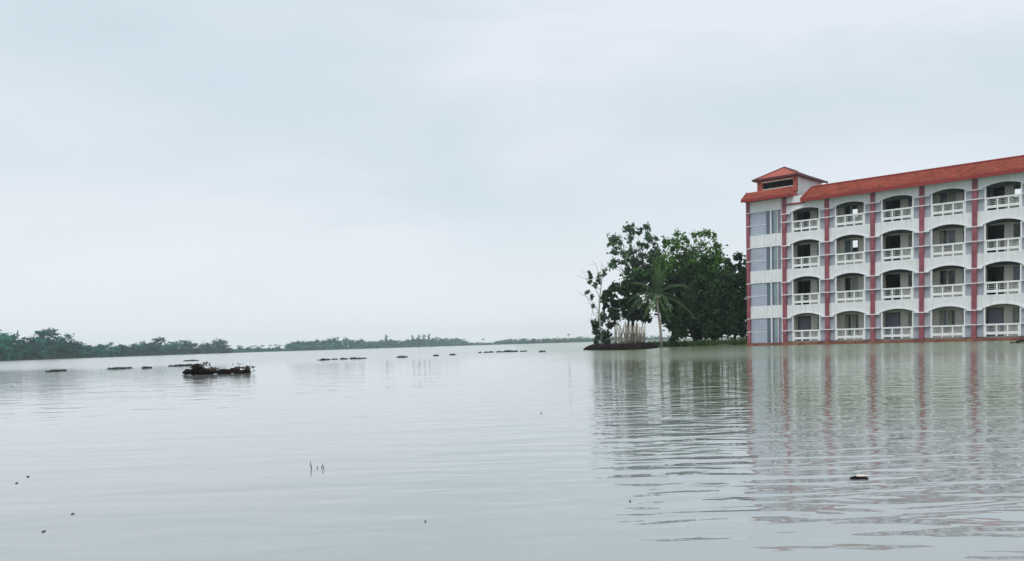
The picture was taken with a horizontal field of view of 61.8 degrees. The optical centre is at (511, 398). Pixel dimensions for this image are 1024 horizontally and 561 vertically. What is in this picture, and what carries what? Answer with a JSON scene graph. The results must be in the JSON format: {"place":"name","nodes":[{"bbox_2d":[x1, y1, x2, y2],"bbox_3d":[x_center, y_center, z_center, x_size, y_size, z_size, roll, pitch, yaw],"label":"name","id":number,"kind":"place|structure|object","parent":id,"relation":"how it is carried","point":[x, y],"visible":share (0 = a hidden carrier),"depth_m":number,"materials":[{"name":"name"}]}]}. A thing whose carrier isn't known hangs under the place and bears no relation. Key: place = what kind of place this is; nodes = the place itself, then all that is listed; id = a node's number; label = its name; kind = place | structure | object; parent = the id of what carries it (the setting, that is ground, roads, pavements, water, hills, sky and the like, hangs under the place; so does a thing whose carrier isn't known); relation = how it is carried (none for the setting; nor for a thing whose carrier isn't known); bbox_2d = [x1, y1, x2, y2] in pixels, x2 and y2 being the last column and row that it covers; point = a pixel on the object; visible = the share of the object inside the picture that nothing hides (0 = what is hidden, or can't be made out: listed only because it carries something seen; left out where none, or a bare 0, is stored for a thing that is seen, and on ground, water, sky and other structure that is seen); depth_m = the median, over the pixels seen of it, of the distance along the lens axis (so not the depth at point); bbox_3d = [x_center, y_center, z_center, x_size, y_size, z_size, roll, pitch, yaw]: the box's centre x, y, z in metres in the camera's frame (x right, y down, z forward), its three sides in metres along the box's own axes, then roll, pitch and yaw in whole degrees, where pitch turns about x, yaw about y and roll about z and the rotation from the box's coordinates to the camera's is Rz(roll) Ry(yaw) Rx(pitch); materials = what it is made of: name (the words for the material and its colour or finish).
{"place":"outdoors","nodes":[
{"label":"outdoors","id":0,"kind":"place"},
{"bbox_2d":[10,337,739,360],"bbox_3d":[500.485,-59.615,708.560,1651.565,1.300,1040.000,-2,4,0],"label":"bank","id":1,"kind":"structure","parent":0,"point":[38,358],"depth_m":406.13,"materials":[{"name":"soil"}]},
{"bbox_2d":[0,346,6,358],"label":"tree","id":2,"kind":"object","parent":1,"relation":"on","point":[3,352],"visible":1,"depth_m":236.37,"materials":[{"name":"green plant"}]},
{"bbox_2d":[0,332,12,347],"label":"tree","id":3,"kind":"object","parent":1,"relation":"on","point":[4,340],"visible":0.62,"depth_m":245.66,"materials":[{"name":"green plant"}]},
{"bbox_2d":[0,331,21,356],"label":"tree","id":4,"kind":"object","parent":1,"relation":"on","point":[13,338],"visible":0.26,"depth_m":252.98,"materials":[{"name":"green plant"}]},
{"bbox_2d":[5,347,16,357],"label":"tree","id":5,"kind":"object","parent":1,"relation":"on","point":[11,348],"visible":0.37,"depth_m":245.23,"materials":[{"name":"green plant"}]},
{"bbox_2d":[6,343,21,355],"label":"tree","id":6,"kind":"object","parent":1,"relation":"on","point":[17,349],"visible":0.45,"depth_m":249.71,"materials":[{"name":"green plant"}]},
{"bbox_2d":[11,337,28,350],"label":"tree","id":7,"kind":"object","parent":1,"relation":"on","point":[19,342],"visible":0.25,"depth_m":260.70,"materials":[{"name":"green plant"}]},
{"bbox_2d":[18,336,36,346],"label":"tree","id":8,"kind":"object","parent":1,"relation":"on","point":[29,340],"visible":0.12,"depth_m":272.57,"materials":[{"name":"green plant"}]},
{"bbox_2d":[22,345,36,357],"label":"tree","id":9,"kind":"object","parent":1,"relation":"on","point":[29,350],"visible":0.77,"depth_m":259.86,"materials":[{"name":"green plant"}]},
{"bbox_2d":[29,344,43,357],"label":"tree","id":10,"kind":"object","parent":1,"relation":"on","point":[37,351],"visible":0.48,"depth_m":266.11,"materials":[{"name":"green plant"}]},
{"bbox_2d":[28,334,46,344],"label":"tree","id":11,"kind":"object","parent":1,"relation":"on","point":[39,341],"visible":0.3,"depth_m":278.49,"materials":[{"name":"green plant"}]},
{"bbox_2d":[30,327,60,354],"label":"tree","id":12,"kind":"object","parent":1,"relation":"on","point":[43,333],"visible":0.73,"depth_m":282.66,"materials":[{"name":"green plant"}]},
{"bbox_2d":[45,345,57,356],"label":"tree","id":13,"kind":"object","parent":1,"relation":"on","point":[52,352],"visible":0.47,"depth_m":280.08,"materials":[{"name":"green plant"}]},
{"bbox_2d":[50,336,72,350],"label":"tree","id":14,"kind":"object","parent":1,"relation":"on","point":[61,341],"visible":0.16,"depth_m":295.86,"materials":[{"name":"green plant"}]},
{"bbox_2d":[55,345,68,356],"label":"tree","id":15,"kind":"object","parent":1,"relation":"on","point":[62,348],"visible":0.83,"depth_m":288.11,"materials":[{"name":"green plant"}]},
{"bbox_2d":[54,332,78,348],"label":"tree","id":16,"kind":"object","parent":1,"relation":"on","point":[68,335],"visible":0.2,"depth_m":301.14,"materials":[{"name":"green plant"}]},
{"bbox_2d":[66,344,80,355],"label":"tree","id":17,"kind":"object","parent":1,"relation":"on","point":[74,347],"visible":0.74,"depth_m":298.59,"materials":[{"name":"green plant"}]},
{"bbox_2d":[64,339,85,355],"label":"tree","id":18,"kind":"object","parent":1,"relation":"on","point":[75,343],"visible":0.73,"depth_m":299.03,"materials":[{"name":"green plant"}]},
{"bbox_2d":[77,345,87,356],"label":"tree","id":19,"kind":"object","parent":1,"relation":"on","point":[80,352],"visible":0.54,"depth_m":301.70,"materials":[{"name":"green plant"}]},
{"bbox_2d":[93,348,105,355],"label":"tree","id":20,"kind":"object","parent":1,"relation":"on","point":[99,351],"visible":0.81,"depth_m":318.93,"materials":[{"name":"green plant"}]},
{"bbox_2d":[96,343,111,353],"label":"tree","id":21,"kind":"object","parent":1,"relation":"on","point":[101,346],"visible":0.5,"depth_m":331.32,"materials":[{"name":"green plant"}]},
{"bbox_2d":[101,347,118,355],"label":"tree","id":22,"kind":"object","parent":1,"relation":"on","point":[115,352],"visible":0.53,"depth_m":330.66,"materials":[{"name":"green plant"}]},
{"bbox_2d":[109,346,120,355],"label":"tree","id":23,"kind":"object","parent":1,"relation":"on","point":[117,349],"visible":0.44,"depth_m":339.85,"materials":[{"name":"green plant"}]},
{"bbox_2d":[122,344,142,352],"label":"tree","id":24,"kind":"object","parent":1,"relation":"on","point":[130,348],"visible":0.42,"depth_m":359.40,"materials":[{"name":"green plant"}]},
{"bbox_2d":[127,347,138,354],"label":"tree","id":25,"kind":"object","parent":1,"relation":"on","point":[130,352],"visible":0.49,"depth_m":357.64,"materials":[{"name":"green plant"}]},
{"bbox_2d":[131,342,146,353],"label":"tree","id":26,"kind":"object","parent":1,"relation":"on","point":[141,345],"visible":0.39,"depth_m":373.37,"materials":[{"name":"green plant"}]},
{"bbox_2d":[139,340,157,352],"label":"tree","id":27,"kind":"object","parent":1,"relation":"on","point":[150,344],"visible":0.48,"depth_m":381.50,"materials":[{"name":"green plant"}]},
{"bbox_2d":[153,343,163,353],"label":"tree","id":28,"kind":"object","parent":1,"relation":"on","point":[157,346],"visible":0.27,"depth_m":391.67,"materials":[{"name":"green plant"}]},
{"bbox_2d":[151,336,166,349],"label":"tree","id":29,"kind":"object","parent":1,"relation":"on","point":[158,340],"visible":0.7,"depth_m":402.43,"materials":[{"name":"green plant"}]},
{"bbox_2d":[163,341,181,352],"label":"tree","id":30,"kind":"object","parent":1,"relation":"on","point":[176,346],"visible":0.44,"depth_m":414.57,"materials":[{"name":"green plant"}]},
{"bbox_2d":[167,339,192,352],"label":"tree","id":31,"kind":"object","parent":1,"relation":"on","point":[185,345],"visible":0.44,"depth_m":431.62,"materials":[{"name":"green plant"}]},
{"bbox_2d":[188,343,201,351],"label":"tree","id":32,"kind":"object","parent":1,"relation":"on","point":[193,345],"visible":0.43,"depth_m":436.24,"materials":[{"name":"green plant"}]},
{"bbox_2d":[198,341,213,348],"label":"tree","id":33,"kind":"object","parent":1,"relation":"on","point":[206,345],"visible":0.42,"depth_m":458.27,"materials":[{"name":"green plant"}]},
{"bbox_2d":[202,347,214,352],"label":"tree","id":34,"kind":"object","parent":1,"relation":"on","point":[207,349],"visible":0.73,"depth_m":453.32,"materials":[{"name":"green plant"}]},
{"bbox_2d":[211,337,228,349],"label":"tree","id":35,"kind":"object","parent":1,"relation":"on","point":[219,343],"visible":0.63,"depth_m":472.41,"materials":[{"name":"green plant"}]},
{"bbox_2d":[301,341,311,349],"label":"tree","id":36,"kind":"object","parent":1,"relation":"on","point":[307,343],"visible":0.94,"depth_m":592.14,"materials":[{"name":"green plant"}]},
{"bbox_2d":[311,338,320,347],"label":"tree","id":37,"kind":"object","parent":1,"relation":"on","point":[316,341],"visible":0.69,"depth_m":615.26,"materials":[{"name":"green plant"}]},
{"bbox_2d":[317,340,327,348],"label":"tree","id":38,"kind":"object","parent":1,"relation":"on","point":[323,343],"visible":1,"depth_m":611.98,"materials":[{"name":"green plant"}]},
{"bbox_2d":[330,337,340,348],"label":"tree","id":39,"kind":"object","parent":1,"relation":"on","point":[334,340],"visible":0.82,"depth_m":634.83,"materials":[{"name":"green plant"}]},
{"bbox_2d":[0,334,684,360],"bbox_3d":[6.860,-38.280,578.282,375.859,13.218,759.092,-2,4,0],"label":"undergrowth","id":40,"kind":"object","parent":1,"relation":"on","point":[42,353],"visible":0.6,"depth_m":598.26,"materials":[{"name":"green plant"}]},
{"bbox_2d":[347,340,354,347],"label":"tree","id":41,"kind":"object","parent":1,"relation":"on","point":[350,342],"visible":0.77,"depth_m":657.12,"materials":[{"name":"green plant"}]},
{"bbox_2d":[355,339,365,346],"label":"tree","id":42,"kind":"object","parent":1,"relation":"on","point":[361,341],"visible":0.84,"depth_m":674.55,"materials":[{"name":"green plant"}]},
{"bbox_2d":[385,339,393,346],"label":"tree","id":43,"kind":"object","parent":1,"relation":"on","point":[391,341],"visible":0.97,"depth_m":714.51,"materials":[{"name":"green plant"}]},
{"bbox_2d":[411,337,420,345],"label":"tree","id":44,"kind":"object","parent":1,"relation":"on","point":[417,340],"visible":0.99,"depth_m":751.97,"materials":[{"name":"green plant"}]},
{"bbox_2d":[0,337,1023,560],"bbox_3d":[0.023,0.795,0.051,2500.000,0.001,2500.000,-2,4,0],"label":"water","id":45,"kind":"structure","parent":0,"point":[561,451],"depth_m":6.12,"materials":[{"name":"grey liquid"}]},
{"bbox_2d":[46,369,66,371],"bbox_3d":[-24.372,-1.453,45.696,0.666,0.276,1.811,-2,4,0],"label":"water hyacinth","id":46,"kind":"object","parent":45,"relation":"on","point":[55,370],"visible":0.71,"depth_m":45.52,"materials":[{"name":"green plant"}]},
{"bbox_2d":[105,366,131,369],"bbox_3d":[-21.978,-1.689,48.278,1.313,0.288,2.339,0,4,25],"label":"water hyacinth","id":47,"kind":"object","parent":45,"relation":"on","point":[129,367],"visible":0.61,"depth_m":47.82,"materials":[{"name":"green plant"}]},
{"bbox_2d":[168,364,192,366],"bbox_3d":[-20.033,-1.985,51.930,1.554,0.276,2.062,-2,4,0],"label":"water hyacinth","id":48,"kind":"object","parent":45,"relation":"on","point":[180,365],"visible":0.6,"depth_m":51.66,"materials":[{"name":"green plant"}]},
{"bbox_2d":[182,361,255,374],"bbox_3d":[-10.612,-1.100,30.928,2.698,0.535,1.226,-2,4,0],"label":"debris heap","id":49,"kind":"object","parent":45,"relation":"on","point":[197,368],"visible":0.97,"depth_m":30.67,"materials":[{"name":"brown plant"}]},
{"bbox_2d":[331,357,366,359],"bbox_3d":[-11.761,-2.854,61.660,2.461,0.304,2.270,-2,4,0],"label":"water hyacinth","id":50,"kind":"object","parent":45,"relation":"on","point":[341,358],"visible":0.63,"depth_m":61.30,"materials":[{"name":"green plant"}]},
{"bbox_2d":[478,350,526,352],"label":"water hyacinth","id":51,"kind":"object","parent":45,"relation":"on","point":[504,351],"visible":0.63,"depth_m":79.59,"materials":[{"name":"green plant"}]},
{"bbox_2d":[850,474,868,479],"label":"litter","id":52,"kind":"object","parent":45,"relation":"on","point":[860,476],"visible":0.98,"depth_m":4.69,"materials":[{"name":"plastic"}]},
{"bbox_2d":[741,155,1023,345],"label":"apartment building","id":53,"kind":"structure","parent":45,"relation":"on","point":[936,254],"depth_m":66.62,"materials":[{"name":"white paint"}]},
{"bbox_2d":[750,246,781,270],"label":"stair window","id":54,"kind":"structure","parent":53,"relation":"in","point":[765,258],"depth_m":72.81,"materials":[{"name":"glass"}]},
{"bbox_2d":[750,209,781,235],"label":"stair window","id":55,"kind":"structure","parent":53,"relation":"in","point":[767,222],"depth_m":72.61,"materials":[{"name":"grey glass"}]},
{"bbox_2d":[751,318,782,342],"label":"stair window","id":56,"kind":"structure","parent":53,"relation":"in","point":[763,330],"depth_m":73.20,"materials":[{"name":"grey glass"}]},
{"bbox_2d":[751,282,782,306],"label":"stair window","id":57,"kind":"structure","parent":53,"relation":"in","point":[762,294],"depth_m":73.00,"materials":[{"name":"grey glass"}]},
{"bbox_2d":[797,211,809,231],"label":"doorway","id":58,"kind":"structure","parent":53,"relation":"in","point":[800,216],"depth_m":72.27,"materials":[{"name":"black"}]},
{"bbox_2d":[798,244,809,267],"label":"doorway","id":59,"kind":"structure","parent":53,"relation":"in","point":[800,247],"depth_m":72.56,"materials":[{"name":"black"}]},
{"bbox_2d":[798,316,810,340],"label":"doorway","id":60,"kind":"structure","parent":53,"relation":"in","point":[804,323],"depth_m":72.45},
{"bbox_2d":[798,280,810,304],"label":"doorway","id":61,"kind":"structure","parent":53,"relation":"in","point":[800,284],"depth_m":72.70,"materials":[{"name":"black"}]},
{"bbox_2d":[844,240,850,259],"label":"window","id":62,"kind":"structure","parent":53,"relation":"in","point":[847,243],"depth_m":69.62,"materials":[{"name":"glass"}]},
{"bbox_2d":[844,206,850,221],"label":"window","id":63,"kind":"structure","parent":53,"relation":"in","point":[847,210],"depth_m":69.42,"materials":[{"name":"glass"}]},
{"bbox_2d":[845,277,850,297],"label":"window","id":64,"kind":"structure","parent":53,"relation":"in","point":[847,279],"depth_m":69.80,"materials":[{"name":"glass"}]},
{"bbox_2d":[845,314,851,334],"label":"window","id":65,"kind":"structure","parent":53,"relation":"in","point":[848,317],"depth_m":69.97,"materials":[{"name":"glass"}]},
{"bbox_2d":[852,314,858,333],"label":"window","id":66,"kind":"structure","parent":53,"relation":"in","point":[855,317],"depth_m":69.58,"materials":[{"name":"glass"}]},
{"bbox_2d":[852,277,858,295],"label":"window","id":67,"kind":"structure","parent":53,"relation":"in","point":[855,281],"depth_m":69.39,"materials":[{"name":"glass"}]},
{"bbox_2d":[886,201,890,221],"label":"doorway","id":68,"kind":"structure","parent":53,"relation":"in","point":[888,204],"depth_m":67.58,"materials":[{"name":"black"}]},
{"bbox_2d":[886,312,899,338],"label":"doorway","id":69,"kind":"structure","parent":53,"relation":"in","point":[892,319],"depth_m":67.66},
{"bbox_2d":[886,274,899,299],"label":"doorway","id":70,"kind":"structure","parent":53,"relation":"in","point":[888,278],"depth_m":67.86,"materials":[{"name":"black"}]},
{"bbox_2d":[886,235,899,260],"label":"doorway","id":71,"kind":"structure","parent":53,"relation":"in","point":[888,240],"depth_m":67.73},
{"bbox_2d":[908,312,911,328],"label":"window","id":72,"kind":"structure","parent":53,"relation":"in","point":[909,313],"depth_m":66.79,"materials":[{"name":"glass"}]},
{"bbox_2d":[908,273,911,289],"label":"window","id":73,"kind":"structure","parent":53,"relation":"in","point":[909,275],"depth_m":66.62,"materials":[{"name":"glass"}]},
{"bbox_2d":[908,234,911,250],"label":"window","id":74,"kind":"structure","parent":53,"relation":"in","point":[909,236],"depth_m":66.40,"materials":[{"name":"glass"}]},
{"bbox_2d":[908,199,911,211],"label":"window","id":75,"kind":"structure","parent":53,"relation":"in","point":[909,200],"depth_m":66.24,"materials":[{"name":"glass"}]},
{"bbox_2d":[939,310,946,331],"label":"window","id":76,"kind":"structure","parent":53,"relation":"in","point":[942,313],"depth_m":65.19,"materials":[{"name":"glass"}]},
{"bbox_2d":[939,270,946,292],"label":"window","id":77,"kind":"structure","parent":53,"relation":"in","point":[943,273],"depth_m":65.01,"materials":[{"name":"glass"}]},
{"bbox_2d":[940,230,947,251],"bbox_3d":[32.741,-11.905,64.819,0.540,1.680,0.160,2,5,42],"label":"window","id":78,"kind":"structure","parent":53,"relation":"in","point":[944,233],"depth_m":64.80,"materials":[{"name":"glass"}]},
{"bbox_2d":[940,194,947,210],"bbox_3d":[32.655,-14.909,64.626,0.540,1.680,0.160,2,5,42],"label":"window","id":79,"kind":"structure","parent":53,"relation":"in","point":[944,197],"depth_m":64.61,"materials":[{"name":"glass"}]},
{"bbox_2d":[948,310,954,330],"bbox_3d":[33.339,-5.921,64.825,0.530,1.550,0.160,2,5,42],"label":"window","id":80,"kind":"structure","parent":53,"relation":"in","point":[951,313],"depth_m":64.82,"materials":[{"name":"glass"}]},
{"bbox_2d":[948,270,955,290],"bbox_3d":[33.252,-8.925,64.632,0.530,1.550,0.160,2,5,42],"label":"window","id":81,"kind":"structure","parent":53,"relation":"in","point":[951,273],"depth_m":64.61,"materials":[{"name":"glass"}]},
{"bbox_2d":[948,229,955,250],"bbox_3d":[33.166,-11.928,64.438,0.530,1.550,0.160,2,5,42],"label":"window","id":82,"kind":"structure","parent":53,"relation":"in","point":[951,233],"depth_m":64.44,"materials":[{"name":"glass"}]},
{"bbox_2d":[948,193,955,209],"bbox_3d":[33.080,-14.932,64.245,0.530,1.550,0.160,2,5,42],"label":"window","id":83,"kind":"structure","parent":53,"relation":"in","point":[951,196],"depth_m":64.25,"materials":[{"name":"glass"}]},
{"bbox_2d":[987,308,1003,335],"bbox_3d":[35.558,-5.614,62.878,1.080,2.060,0.140,2,5,42],"label":"doorway","id":84,"kind":"structure","parent":53,"relation":"in","point":[994,315],"depth_m":62.87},
{"bbox_2d":[987,266,1003,294],"bbox_3d":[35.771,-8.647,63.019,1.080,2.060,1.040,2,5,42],"label":"doorway","id":85,"kind":"structure","parent":53,"relation":"in","point":[989,269],"depth_m":63.06,"materials":[{"name":"black"}]},
{"bbox_2d":[987,225,1003,252],"bbox_3d":[35.685,-11.651,62.825,1.080,2.060,1.040,2,5,42],"label":"doorway","id":86,"kind":"structure","parent":53,"relation":"in","point":[989,237],"depth_m":62.82,"materials":[{"name":"black"}]},
{"bbox_2d":[988,186,1004,209],"bbox_3d":[35.598,-14.654,62.632,1.080,2.060,1.040,2,5,42],"label":"doorway","id":87,"kind":"structure","parent":53,"relation":"in","point":[990,191],"depth_m":62.80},
{"bbox_2d":[1012,308,1019,325],"bbox_3d":[36.690,-5.934,61.822,0.840,1.270,0.160,2,5,42],"label":"window","id":88,"kind":"structure","parent":53,"relation":"in","point":[1016,311],"depth_m":61.94,"materials":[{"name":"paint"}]},
{"bbox_2d":[1013,266,1019,283],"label":"window","id":89,"kind":"structure","parent":53,"relation":"in","point":[1016,269],"depth_m":61.76,"materials":[{"name":"glass"}]},
{"bbox_2d":[1013,223,1020,241],"bbox_3d":[36.517,-11.941,61.434,0.840,1.270,0.160,2,5,42],"label":"window","id":90,"kind":"structure","parent":53,"relation":"in","point":[1016,227],"depth_m":61.58,"materials":[{"name":"glass"}]},
{"bbox_2d":[1010,338,1023,342],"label":"debris heap","id":91,"kind":"object","parent":45,"relation":"on","point":[1020,340],"visible":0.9,"depth_m":48.41,"materials":[{"name":"brown plant"}]},
{"bbox_2d":[0,0,1023,349],"label":"sky","id":92,"kind":"structure","parent":0,"point":[245,173],"materials":[{"name":"white"}]},
{"bbox_2d":[583,342,657,349],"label":"mud bank","id":93,"kind":"structure","parent":0,"point":[631,346],"depth_m":73.42,"materials":[{"name":"brown soil"}]},
{"bbox_2d":[577,261,611,343],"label":"bare tree","id":94,"kind":"object","parent":93,"relation":"on","point":[595,284],"visible":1,"depth_m":82.94,"materials":[{"name":"green plant"}]},
{"bbox_2d":[590,319,604,343],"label":"shrub","id":95,"kind":"object","parent":93,"relation":"on","point":[596,331],"visible":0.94,"depth_m":83.36,"materials":[{"name":"green plant"}]},
{"bbox_2d":[601,329,612,343],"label":"shrub","id":96,"kind":"object","parent":93,"relation":"on","point":[607,334],"visible":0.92,"depth_m":83.37,"materials":[{"name":"green plant"}]},
{"bbox_2d":[614,322,645,343],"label":"stake fence","id":97,"kind":"object","parent":93,"relation":"on","point":[638,338],"visible":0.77,"depth_m":82.22,"materials":[{"name":"brown wood"}]},
{"bbox_2d":[598,338,746,346],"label":"ground","id":98,"kind":"structure","parent":0,"point":[723,344],"depth_m":84.08,"materials":[{"name":"green plant"}]},
{"bbox_2d":[606,221,664,341],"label":"tree","id":99,"kind":"object","parent":98,"relation":"on","point":[634,261],"visible":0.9,"depth_m":89.17,"materials":[{"name":"green plant"}]},
{"bbox_2d":[595,265,686,331],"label":"tree","id":100,"kind":"object","parent":98,"relation":"on","point":[625,289],"visible":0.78,"depth_m":86.68,"materials":[{"name":"green plant"}]},
{"bbox_2d":[624,259,695,346],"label":"palm tree","id":101,"kind":"object","parent":98,"relation":"on","point":[657,296],"visible":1,"depth_m":82.33,"materials":[{"name":"green plant"}]},
{"bbox_2d":[667,328,682,345],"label":"shrub","id":102,"kind":"object","parent":98,"relation":"on","point":[676,335],"visible":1,"depth_m":83.44,"materials":[{"name":"green plant"}]},
{"bbox_2d":[623,228,730,339],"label":"tree","id":103,"kind":"object","parent":98,"relation":"on","point":[692,265],"visible":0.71,"depth_m":88.42,"materials":[{"name":"green plant"}]},
{"bbox_2d":[662,268,745,340],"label":"tree","id":104,"kind":"object","parent":98,"relation":"on","point":[709,304],"visible":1,"depth_m":86.09,"materials":[{"name":"green plant"}]},
{"bbox_2d":[722,251,746,338],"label":"tree","id":105,"kind":"object","parent":98,"relation":"on","point":[741,278],"visible":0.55,"depth_m":89.07,"materials":[{"name":"green plant"}]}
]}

